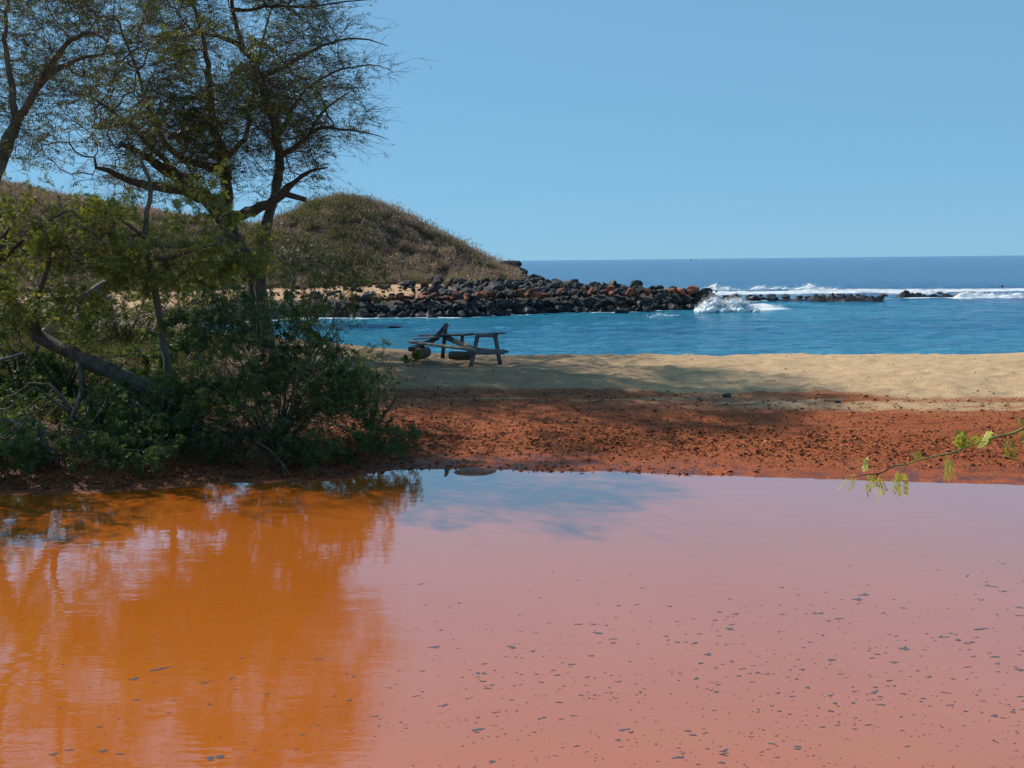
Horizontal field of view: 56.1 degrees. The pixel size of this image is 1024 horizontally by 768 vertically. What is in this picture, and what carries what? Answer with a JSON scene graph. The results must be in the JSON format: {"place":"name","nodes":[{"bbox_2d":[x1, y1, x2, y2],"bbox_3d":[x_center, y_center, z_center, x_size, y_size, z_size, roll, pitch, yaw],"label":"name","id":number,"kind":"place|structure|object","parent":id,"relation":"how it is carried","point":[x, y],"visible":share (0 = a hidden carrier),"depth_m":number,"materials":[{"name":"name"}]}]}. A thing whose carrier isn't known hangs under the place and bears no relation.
{"place":"outdoors","nodes":[
{"label":"outdoors","id":0,"kind":"place"},
{"bbox_2d":[0,326,239,425],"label":"bush","id":1,"kind":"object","parent":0,"point":[117,349],"depth_m":21.61,"materials":[{"name":"green plant"}]},
{"bbox_2d":[0,469,1023,767],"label":"pond water","id":2,"kind":"structure","parent":0,"point":[258,591],"depth_m":8.54,"materials":[{"name":"liquid"}]},
{"bbox_2d":[207,755,223,759],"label":"floating weed","id":3,"kind":"object","parent":2,"relation":"on","point":[212,757],"visible":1,"depth_m":6.27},
{"bbox_2d":[454,467,495,474],"bbox_3d":[-0.570,1.324,14.685,0.721,0.077,0.431,-1,7,0],"label":"mud hump","id":4,"kind":"object","parent":2,"relation":"on","point":[475,470],"visible":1,"depth_m":14.59,"materials":[{"name":"soil"}]},
{"bbox_2d":[12,562,1023,767],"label":"weed specks","id":5,"kind":"object","parent":2,"relation":"on","point":[686,702],"visible":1,"depth_m":7.08,"materials":[{"name":"plant"}]},
{"bbox_2d":[0,184,1023,495],"bbox_3d":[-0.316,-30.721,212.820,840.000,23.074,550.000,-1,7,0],"label":"terrain","id":6,"kind":"structure","parent":0,"point":[940,378],"depth_m":18.28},
{"bbox_2d":[0,352,23,360],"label":"dead branch","id":7,"kind":"object","parent":6,"relation":"on","point":[7,357],"visible":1,"depth_m":15.79,"materials":[{"name":"wood"}]},
{"bbox_2d":[0,274,107,385],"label":"shrub","id":8,"kind":"object","parent":6,"relation":"on","point":[4,335],"visible":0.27,"depth_m":18.98,"materials":[{"name":"green plant"}]},
{"bbox_2d":[42,279,116,335],"bbox_3d":[-8.944,-1.536,19.575,1.866,1.256,0.798,1,8,13],"label":"fallen limb","id":9,"kind":"object","parent":8,"relation":"on","point":[99,285],"visible":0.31,"depth_m":19.66,"materials":[{"name":"wood"}]},
{"bbox_2d":[0,0,176,181],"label":"kiawe tree","id":10,"kind":"object","parent":6,"relation":"on","point":[52,67],"visible":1,"depth_m":18.84,"materials":[{"name":"green plant"}]},
{"bbox_2d":[0,415,179,477],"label":"shrub","id":11,"kind":"object","parent":6,"relation":"on","point":[31,435],"visible":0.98,"depth_m":14.14,"materials":[{"name":"green plant"}]},
{"bbox_2d":[0,367,183,455],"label":"shrub","id":12,"kind":"object","parent":6,"relation":"on","point":[62,403],"visible":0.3,"depth_m":16.24,"materials":[{"name":"green plant"}]},
{"bbox_2d":[0,241,196,337],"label":"shrub","id":13,"kind":"object","parent":6,"relation":"on","point":[69,280],"visible":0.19,"depth_m":28.69,"materials":[{"name":"green plant"}]},
{"bbox_2d":[0,171,204,429],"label":"leaning tree","id":14,"kind":"object","parent":6,"relation":"on","point":[28,323],"visible":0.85,"depth_m":16.59,"materials":[{"name":"green plant"}]},
{"bbox_2d":[0,322,218,407],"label":"shrub","id":15,"kind":"object","parent":6,"relation":"on","point":[65,375],"visible":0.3,"depth_m":18.42,"materials":[{"name":"green plant"}]},
{"bbox_2d":[18,264,245,344],"bbox_3d":[-10.600,-2.081,26.978,6.321,2.806,3.492,-1,7,0],"label":"shrub","id":16,"kind":"object","parent":6,"relation":"on","point":[149,309],"visible":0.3,"depth_m":26.73,"materials":[{"name":"green plant"}]},
{"bbox_2d":[91,365,202,470],"bbox_3d":[-5.789,0.565,15.386,1.679,1.646,2.957,-4,8,-25],"label":"shrub","id":17,"kind":"object","parent":6,"relation":"on","point":[142,424],"visible":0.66,"depth_m":15.31,"materials":[{"name":"green plant"}]},
{"bbox_2d":[22,153,291,377],"bbox_3d":[-6.041,-1.719,16.806,4.562,4.668,2.748,-1,7,0],"label":"young tree","id":18,"kind":"object","parent":6,"relation":"on","point":[181,266],"visible":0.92,"depth_m":16.60,"materials":[{"name":"green plant"}]},
{"bbox_2d":[0,358,434,490],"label":"leaf litter","id":19,"kind":"object","parent":6,"relation":"on","point":[133,485],"visible":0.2,"depth_m":14.84,"materials":[{"name":"plant"}]},
{"bbox_2d":[5,0,434,347],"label":"kiawe tree","id":20,"kind":"object","parent":6,"relation":"on","point":[269,104],"visible":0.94,"depth_m":24.52,"materials":[{"name":"green plant"}]},
{"bbox_2d":[0,175,530,293],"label":"hill scrub","id":21,"kind":"object","parent":6,"relation":"on","point":[416,264],"visible":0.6,"depth_m":93.12,"materials":[{"name":"green plant"}]},
{"bbox_2d":[255,441,291,477],"bbox_3d":[-3.580,1.126,14.407,0.663,0.504,0.063,4,8,30],"label":"dead branch","id":22,"kind":"object","parent":6,"relation":"on","point":[259,443],"visible":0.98,"depth_m":14.38,"materials":[{"name":"wood"}]},
{"bbox_2d":[144,280,409,474],"bbox_3d":[-3.782,-0.122,15.608,4.361,3.149,3.169,-1,7,0],"label":"shrub","id":23,"kind":"object","parent":6,"relation":"on","point":[279,433],"visible":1,"depth_m":15.23,"materials":[{"name":"green plant"}]},
{"bbox_2d":[249,222,341,324],"bbox_3d":[-13.703,-6.076,59.543,6.173,7.867,6.106,4,9,35],"label":"shrub","id":24,"kind":"object","parent":6,"relation":"on","point":[299,246],"visible":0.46,"depth_m":59.16,"materials":[{"name":"green plant"}]},
{"bbox_2d":[254,239,393,371],"bbox_3d":[-4.142,-1.698,21.417,3.006,3.006,2.581,-4,8,-22],"label":"shrub","id":25,"kind":"object","parent":6,"relation":"on","point":[350,283],"visible":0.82,"depth_m":21.28,"materials":[{"name":"green plant"}]},
{"bbox_2d":[304,337,400,428],"bbox_3d":[-2.762,0.051,17.178,1.688,1.693,1.729,-5,9,-33],"label":"shrub","id":26,"kind":"object","parent":6,"relation":"on","point":[368,372],"visible":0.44,"depth_m":17.31,"materials":[{"name":"green plant"}]},
{"bbox_2d":[377,311,386,317],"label":"boulder","id":27,"kind":"object","parent":6,"relation":"on","point":[382,314],"visible":0.71,"depth_m":66.29,"materials":[{"name":"stone"}]},
{"bbox_2d":[353,416,422,463],"bbox_3d":[-1.886,0.926,15.162,1.140,0.810,0.946,-5,8,-29],"label":"shrub","id":28,"kind":"object","parent":6,"relation":"on","point":[412,435],"visible":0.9,"depth_m":15.10,"materials":[{"name":"green plant"}]},
{"bbox_2d":[398,280,415,286],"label":"boulder","id":29,"kind":"object","parent":6,"relation":"on","point":[407,283],"visible":0.84,"depth_m":79.23,"materials":[{"name":"stone"}]},
{"bbox_2d":[400,350,421,367],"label":"shrub","id":30,"kind":"object","parent":6,"relation":"on","point":[416,355],"visible":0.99,"depth_m":23.33,"materials":[{"name":"green plant"}]},
{"bbox_2d":[413,303,427,311],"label":"boulder","id":31,"kind":"object","parent":6,"relation":"on","point":[417,306],"visible":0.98,"depth_m":66.50,"materials":[{"name":"stone"}]},
{"bbox_2d":[415,311,425,316],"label":"boulder","id":32,"kind":"object","parent":6,"relation":"on","point":[421,314],"visible":0.59,"depth_m":65.61,"materials":[{"name":"stone"}]},
{"bbox_2d":[412,347,430,359],"bbox_3d":[-2.325,-0.799,24.797,0.314,0.338,1.026,0,7,8],"label":"log","id":33,"kind":"object","parent":6,"relation":"on","point":[426,352],"visible":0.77,"depth_m":24.44,"materials":[{"name":"brown wood"}]},
{"bbox_2d":[408,344,424,351],"bbox_3d":[-2.444,-0.934,24.528,0.164,0.177,0.431,6,10,43],"label":"timber","id":34,"kind":"object","parent":33,"relation":"on","point":[412,348],"visible":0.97,"depth_m":24.44,"materials":[{"name":"grey wood"}]},
{"bbox_2d":[426,286,438,294],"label":"boulder","id":35,"kind":"object","parent":6,"relation":"on","point":[431,289],"visible":0.54,"depth_m":71.00,"materials":[{"name":"stone"}]},
{"bbox_2d":[431,279,440,286],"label":"boulder","id":36,"kind":"object","parent":6,"relation":"on","point":[435,283],"visible":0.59,"depth_m":76.86,"materials":[{"name":"stone"}]},
{"bbox_2d":[431,304,442,311],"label":"boulder","id":37,"kind":"object","parent":6,"relation":"on","point":[438,307],"visible":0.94,"depth_m":66.17,"materials":[{"name":"stone"}]},
{"bbox_2d":[438,288,449,296],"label":"boulder","id":38,"kind":"object","parent":6,"relation":"on","point":[441,291],"visible":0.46,"depth_m":70.61,"materials":[{"name":"stone"}]},
{"bbox_2d":[445,310,455,316],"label":"boulder","id":39,"kind":"object","parent":6,"relation":"on","point":[449,313],"visible":0.95,"depth_m":65.78,"materials":[{"name":"stone"}]},
{"bbox_2d":[453,303,459,310],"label":"boulder","id":40,"kind":"object","parent":6,"relation":"on","point":[456,306],"visible":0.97,"depth_m":66.50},
{"bbox_2d":[407,323,508,366],"bbox_3d":[-1.431,-0.997,24.463,2.686,1.057,1.309,3,8,26],"label":"picnic table","id":41,"kind":"object","parent":6,"relation":"on","point":[474,350],"visible":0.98,"depth_m":24.23,"materials":[{"name":"grey paint"}]},
{"bbox_2d":[448,351,470,359],"bbox_3d":[-1.321,-0.735,24.910,0.634,0.233,0.232,2,8,19],"label":"log","id":42,"kind":"object","parent":6,"relation":"on","point":[457,355],"visible":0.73,"depth_m":24.84,"materials":[{"name":"grey wood"}]},
{"bbox_2d":[457,278,466,285],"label":"boulder","id":43,"kind":"object","parent":6,"relation":"on","point":[460,281],"visible":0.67,"depth_m":79.51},
{"bbox_2d":[466,306,478,316],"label":"boulder","id":44,"kind":"object","parent":6,"relation":"on","point":[472,311],"visible":0.87,"depth_m":66.27,"materials":[{"name":"stone"}]},
{"bbox_2d":[466,301,479,309],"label":"boulder","id":45,"kind":"object","parent":6,"relation":"on","point":[471,303],"visible":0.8,"depth_m":67.13,"materials":[{"name":"stone"}]},
{"bbox_2d":[486,302,495,309],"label":"boulder","id":46,"kind":"object","parent":6,"relation":"on","point":[491,305],"visible":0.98,"depth_m":67.58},
{"bbox_2d":[484,282,502,290],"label":"boulder","id":47,"kind":"object","parent":6,"relation":"on","point":[497,286],"visible":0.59,"depth_m":72.33,"materials":[{"name":"stone"}]},
{"bbox_2d":[505,299,513,308],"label":"boulder","id":48,"kind":"object","parent":6,"relation":"on","point":[510,304],"visible":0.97,"depth_m":68.19,"materials":[{"name":"stone"}]},
{"bbox_2d":[504,278,515,288],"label":"boulder","id":49,"kind":"object","parent":6,"relation":"on","point":[508,282],"visible":0.53,"depth_m":77.14,"materials":[{"name":"stone"}]},
{"bbox_2d":[500,260,521,267],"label":"boulder","id":50,"kind":"object","parent":6,"relation":"on","point":[517,263],"visible":0.39,"depth_m":102.75,"materials":[{"name":"stone"}]},
{"bbox_2d":[511,282,519,289],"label":"boulder","id":51,"kind":"object","parent":6,"relation":"on","point":[515,285],"visible":0.79,"depth_m":76.03,"materials":[{"name":"stone"}]},
{"bbox_2d":[512,307,526,313],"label":"boulder","id":52,"kind":"object","parent":6,"relation":"on","point":[520,310],"visible":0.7,"depth_m":67.98,"materials":[{"name":"stone"}]},
{"bbox_2d":[525,278,535,283],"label":"boulder","id":53,"kind":"object","parent":6,"relation":"on","point":[533,280],"visible":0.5,"depth_m":83.28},
{"bbox_2d":[535,300,542,309],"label":"boulder","id":54,"kind":"object","parent":6,"relation":"on","point":[539,301],"visible":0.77,"depth_m":69.27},
{"bbox_2d":[543,300,553,306],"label":"boulder","id":55,"kind":"object","parent":6,"relation":"on","point":[547,303],"visible":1,"depth_m":69.36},
{"bbox_2d":[554,305,563,312],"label":"boulder","id":56,"kind":"object","parent":6,"relation":"on","point":[559,309],"visible":0.75,"depth_m":68.97,"materials":[{"name":"stone"}]},
{"bbox_2d":[584,298,594,307],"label":"boulder","id":57,"kind":"object","parent":6,"relation":"on","point":[590,302],"visible":0.99,"depth_m":70.62,"materials":[{"name":"stone"}]},
{"bbox_2d":[608,280,617,288],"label":"boulder","id":58,"kind":"object","parent":6,"relation":"on","point":[613,282],"visible":0.58,"depth_m":77.28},
{"bbox_2d":[610,297,616,305],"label":"boulder","id":59,"kind":"object","parent":6,"relation":"on","point":[613,301],"visible":1,"depth_m":70.52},
{"bbox_2d":[277,267,959,314],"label":"rubble stones","id":60,"kind":"object","parent":6,"relation":"on","point":[481,284],"visible":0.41,"depth_m":71.42,"materials":[{"name":"stone"}]},
{"bbox_2d":[360,292,369,301],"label":"boulder","id":61,"kind":"object","parent":60,"relation":"on","point":[363,299],"visible":0.89,"depth_m":67.52,"materials":[{"name":"stone"}]},
{"bbox_2d":[374,303,386,311],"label":"boulder","id":62,"kind":"object","parent":60,"relation":"on","point":[378,306],"visible":0.93,"depth_m":66.80,"materials":[{"name":"stone"}]},
{"bbox_2d":[393,305,401,312],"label":"boulder","id":63,"kind":"object","parent":60,"relation":"on","point":[399,308],"visible":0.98,"depth_m":66.70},
{"bbox_2d":[394,292,403,299],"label":"boulder","id":64,"kind":"object","parent":60,"relation":"on","point":[396,297],"visible":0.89,"depth_m":67.61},
{"bbox_2d":[430,292,438,300],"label":"boulder","id":65,"kind":"object","parent":60,"relation":"on","point":[434,295],"visible":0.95,"depth_m":67.12,"materials":[{"name":"stone"}]},
{"bbox_2d":[470,293,479,299],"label":"boulder","id":66,"kind":"object","parent":60,"relation":"on","point":[474,296],"visible":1,"depth_m":67.67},
{"bbox_2d":[475,292,485,298],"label":"boulder","id":67,"kind":"object","parent":66,"relation":"on","point":[481,295],"visible":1,"depth_m":67.56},
{"bbox_2d":[495,298,506,307],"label":"boulder","id":68,"kind":"object","parent":60,"relation":"on","point":[500,302],"visible":1,"depth_m":67.97,"materials":[{"name":"stone"}]},
{"bbox_2d":[514,289,523,295],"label":"boulder","id":69,"kind":"object","parent":60,"relation":"on","point":[518,292],"visible":1,"depth_m":68.85,"materials":[{"name":"stone"}]},
{"bbox_2d":[532,291,541,297],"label":"boulder","id":70,"kind":"object","parent":60,"relation":"on","point":[536,294],"visible":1,"depth_m":69.66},
{"bbox_2d":[526,289,535,296],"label":"boulder","id":71,"kind":"object","parent":70,"relation":"on","point":[530,291],"visible":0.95,"depth_m":69.65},
{"bbox_2d":[594,300,604,307],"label":"boulder","id":72,"kind":"object","parent":60,"relation":"on","point":[598,303],"visible":1,"depth_m":70.36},
{"bbox_2d":[606,285,615,292],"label":"boulder","id":73,"kind":"object","parent":60,"relation":"on","point":[610,288],"visible":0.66,"depth_m":71.95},
{"bbox_2d":[624,288,633,296],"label":"boulder","id":74,"kind":"object","parent":60,"relation":"on","point":[629,292],"visible":1,"depth_m":71.32,"materials":[{"name":"stone"}]},
{"bbox_2d":[687,289,693,295],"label":"boulder","id":75,"kind":"object","parent":60,"relation":"on","point":[690,291],"visible":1,"depth_m":72.37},
{"bbox_2d":[687,285,697,293],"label":"boulder","id":76,"kind":"object","parent":75,"relation":"on","point":[692,287],"visible":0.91,"depth_m":72.67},
{"bbox_2d":[627,297,634,305],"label":"boulder","id":77,"kind":"object","parent":6,"relation":"on","point":[629,300],"visible":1,"depth_m":70.76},
{"bbox_2d":[629,280,642,287],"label":"boulder","id":78,"kind":"object","parent":6,"relation":"on","point":[636,282],"visible":0.45,"depth_m":77.60,"materials":[{"name":"stone"}]},
{"bbox_2d":[635,300,644,306],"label":"boulder","id":79,"kind":"object","parent":6,"relation":"on","point":[641,303],"visible":0.87,"depth_m":70.86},
{"bbox_2d":[280,384,1023,478],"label":"dirt clods","id":80,"kind":"object","parent":6,"relation":"on","point":[808,445],"visible":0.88,"depth_m":16.20,"materials":[{"name":"soil"}]},
{"bbox_2d":[655,304,666,309],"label":"boulder","id":81,"kind":"object","parent":6,"relation":"on","point":[663,307],"visible":0.69,"depth_m":70.95,"materials":[{"name":"stone"}]},
{"bbox_2d":[656,290,669,299],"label":"boulder","id":82,"kind":"object","parent":6,"relation":"on","point":[660,296],"visible":0.99,"depth_m":71.93,"materials":[{"name":"stone"}]},
{"bbox_2d":[667,303,675,309],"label":"boulder","id":83,"kind":"object","parent":6,"relation":"on","point":[670,306],"visible":0.75,"depth_m":70.77,"materials":[{"name":"stone"}]},
{"bbox_2d":[678,288,685,294],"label":"boulder","id":84,"kind":"object","parent":6,"relation":"on","point":[682,291],"visible":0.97,"depth_m":72.27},
{"bbox_2d":[380,352,1013,402],"bbox_3d":[4.019,-0.381,23.648,15.973,0.549,9.002,-1,7,0],"label":"sand debris","id":85,"kind":"object","parent":6,"relation":"on","point":[691,359],"visible":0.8,"depth_m":22.83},
{"bbox_2d":[692,293,702,298],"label":"boulder","id":86,"kind":"object","parent":6,"relation":"on","point":[696,296],"visible":0.78,"depth_m":72.72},
{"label":"boulder","id":87,"kind":"object","parent":6,"relation":"on","visible":0},
{"bbox_2d":[451,293,458,299],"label":"boulder","id":88,"kind":"object","parent":87,"relation":"on","point":[455,296],"visible":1,"depth_m":66.95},
{"bbox_2d":[0,0,1023,260],"label":"sky","id":89,"kind":"structure","parent":0,"point":[535,129],"materials":[{"name":"blue"}]},
{"bbox_2d":[204,255,1023,355],"bbox_3d":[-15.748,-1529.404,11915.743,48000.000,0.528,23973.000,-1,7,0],"label":"sea water","id":90,"kind":"structure","parent":0,"point":[891,324],"depth_m":61.33,"materials":[{"name":"liquid"}]},
{"bbox_2d":[358,308,368,317],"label":"boulder","id":91,"kind":"object","parent":90,"relation":"in","point":[363,313],"visible":0.89,"depth_m":66.29,"materials":[{"name":"stone"}]},
{"bbox_2d":[396,311,407,317],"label":"boulder","id":92,"kind":"object","parent":90,"relation":"in","point":[402,314],"visible":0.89,"depth_m":65.90,"materials":[{"name":"stone"}]},
{"bbox_2d":[426,309,434,317],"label":"boulder","id":93,"kind":"object","parent":90,"relation":"in","point":[430,313],"visible":0.93,"depth_m":65.50,"materials":[{"name":"stone"}]},
{"bbox_2d":[456,310,465,317],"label":"boulder","id":94,"kind":"object","parent":90,"relation":"on","point":[461,314],"visible":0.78,"depth_m":65.91,"materials":[{"name":"stone"}]},
{"bbox_2d":[503,309,511,315],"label":"boulder","id":95,"kind":"object","parent":90,"relation":"in","point":[507,312],"visible":0.94,"depth_m":67.29,"materials":[{"name":"stone"}]},
{"bbox_2d":[525,306,535,313],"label":"boulder","id":96,"kind":"object","parent":90,"relation":"in","point":[528,309],"visible":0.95,"depth_m":67.86,"materials":[{"name":"stone"}]},
{"bbox_2d":[562,305,573,312],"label":"boulder","id":97,"kind":"object","parent":90,"relation":"in","point":[568,309],"visible":0.95,"depth_m":69.45,"materials":[{"name":"stone"}]},
{"bbox_2d":[573,306,582,312],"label":"boulder","id":98,"kind":"object","parent":90,"relation":"in","point":[578,309],"visible":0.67,"depth_m":69.47,"materials":[{"name":"stone"}]},
{"bbox_2d":[615,309,629,313],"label":"boulder","id":99,"kind":"object","parent":90,"relation":"in","point":[626,311],"visible":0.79,"depth_m":67.54,"materials":[{"name":"stone"}]},
{"bbox_2d":[642,303,653,311],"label":"boulder","id":100,"kind":"object","parent":90,"relation":"in","point":[647,307],"visible":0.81,"depth_m":70.19,"materials":[{"name":"stone"}]},
{"bbox_2d":[684,304,694,309],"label":"boulder","id":101,"kind":"object","parent":90,"relation":"in","point":[689,307],"visible":0.85,"depth_m":71.47,"materials":[{"name":"stone"}]},
{"bbox_2d":[694,294,760,312],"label":"wave splash","id":102,"kind":"object","parent":90,"relation":"on","point":[716,305],"visible":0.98,"depth_m":68.28,"materials":[{"name":"liquid"}]},
{"bbox_2d":[748,295,760,300],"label":"boulder","id":103,"kind":"object","parent":90,"relation":"in","point":[755,298],"visible":0.97,"depth_m":85.92,"materials":[{"name":"stone"}]},
{"bbox_2d":[685,282,846,290],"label":"breaking wave","id":104,"kind":"object","parent":90,"relation":"on","point":[717,287],"visible":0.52,"depth_m":106.48,"materials":[{"name":"liquid"}]},
{"bbox_2d":[767,296,778,300],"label":"boulder","id":105,"kind":"object","parent":90,"relation":"in","point":[772,298],"visible":0.94,"depth_m":85.56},
{"bbox_2d":[736,293,884,301],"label":"reef","id":106,"kind":"object","parent":90,"relation":"in","point":[831,297],"visible":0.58,"depth_m":83.41},
{"bbox_2d":[847,287,949,293],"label":"breaking wave","id":107,"kind":"object","parent":90,"relation":"on","point":[928,291],"visible":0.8,"depth_m":99.46,"materials":[{"name":"liquid"}]},
{"bbox_2d":[894,290,957,297],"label":"reef","id":108,"kind":"object","parent":90,"relation":"in","point":[905,293],"visible":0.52,"depth_m":89.14},
{"bbox_2d":[952,289,1023,298],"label":"breaking wave","id":109,"kind":"object","parent":90,"relation":"on","point":[966,295],"visible":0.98,"depth_m":87.01,"materials":[{"name":"liquid"}]},
{"bbox_2d":[838,414,1023,500],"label":"green branch","id":110,"kind":"object","parent":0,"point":[963,439],"visible":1,"depth_m":3.05,"materials":[{"name":"green plant"}]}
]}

